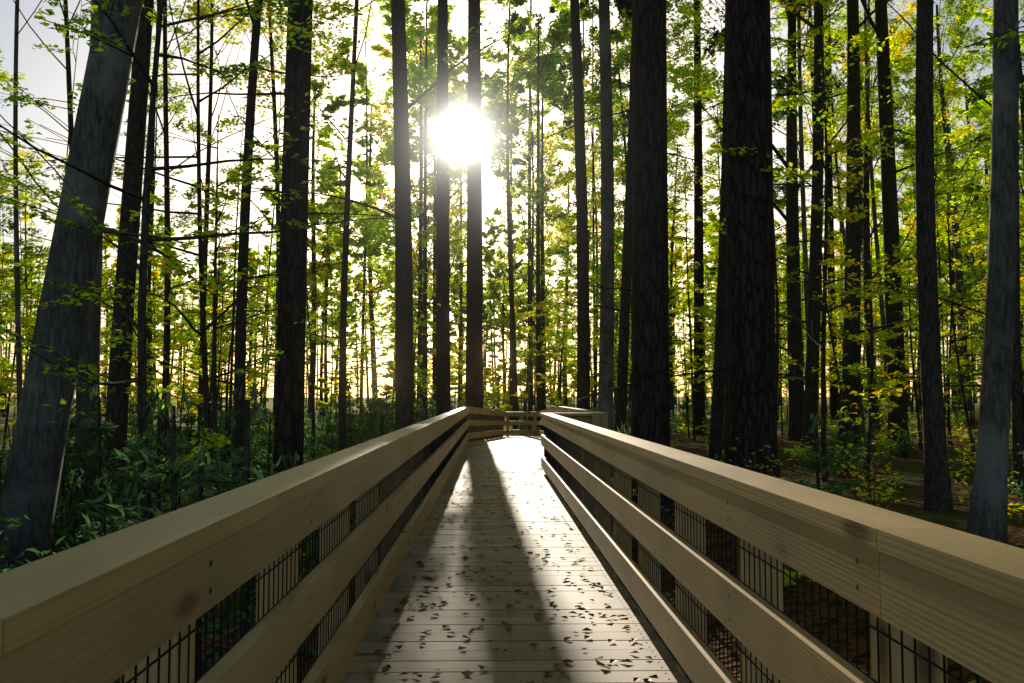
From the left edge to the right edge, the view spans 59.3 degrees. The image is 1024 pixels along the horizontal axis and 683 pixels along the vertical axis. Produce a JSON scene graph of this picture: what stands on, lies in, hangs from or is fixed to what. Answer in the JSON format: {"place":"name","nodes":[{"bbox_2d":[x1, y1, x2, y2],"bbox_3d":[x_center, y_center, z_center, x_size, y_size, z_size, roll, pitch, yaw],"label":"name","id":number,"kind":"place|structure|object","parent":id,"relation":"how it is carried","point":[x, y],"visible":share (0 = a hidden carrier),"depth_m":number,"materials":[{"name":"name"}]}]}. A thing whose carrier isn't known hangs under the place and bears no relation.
{"place":"outdoors","nodes":[
{"label":"outdoors","id":0,"kind":"place"},
{"bbox_2d":[0,397,1023,682],"bbox_3d":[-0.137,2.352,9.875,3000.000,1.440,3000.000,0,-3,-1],"label":"ground","id":1,"kind":"structure","parent":0,"point":[908,497],"depth_m":10.20,"materials":[{"name":"brown soil"}]},
{"bbox_2d":[0,0,1023,682],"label":"tree","id":2,"kind":"object","parent":1,"relation":"on","point":[494,96],"depth_m":22.94,"materials":[{"name":"green plant"}]},
{"bbox_2d":[0,0,1023,682],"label":"pine","id":3,"kind":"object","parent":1,"relation":"on","point":[750,356],"depth_m":12.06,"materials":[{"name":"green plant"}]},
{"bbox_2d":[0,0,1023,682],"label":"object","id":4,"kind":"object","parent":1,"relation":"on","point":[930,402],"visible":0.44,"depth_m":17.94,"materials":[{"name":"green plant"}]},
{"bbox_2d":[0,406,1023,682],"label":"boardwalk railing","id":5,"kind":"object","parent":1,"relation":"on","point":[110,608],"visible":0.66,"depth_m":2.06,"materials":[{"name":"brown wood"}]},
{"bbox_2d":[121,411,978,682],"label":"railing wire mesh","id":6,"kind":"object","parent":5,"relation":"attached to","point":[605,519],"visible":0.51,"depth_m":3.12,"materials":[{"name":"black metal"}]},
{"bbox_2d":[339,436,691,682],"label":"boardwalk deck","id":7,"kind":"structure","parent":1,"relation":"on","point":[452,662],"depth_m":4.80,"materials":[{"name":"brown wood"}]},
{"bbox_2d":[363,437,657,682],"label":"fallen leaves","id":8,"kind":"object","parent":7,"relation":"on","point":[468,672],"visible":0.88,"depth_m":4.71,"materials":[{"name":"brown plant"}]},
{"bbox_2d":[0,0,1023,396],"label":"sky","id":9,"kind":"structure","parent":0,"point":[46,77],"materials":[{"name":"white"}]}
]}

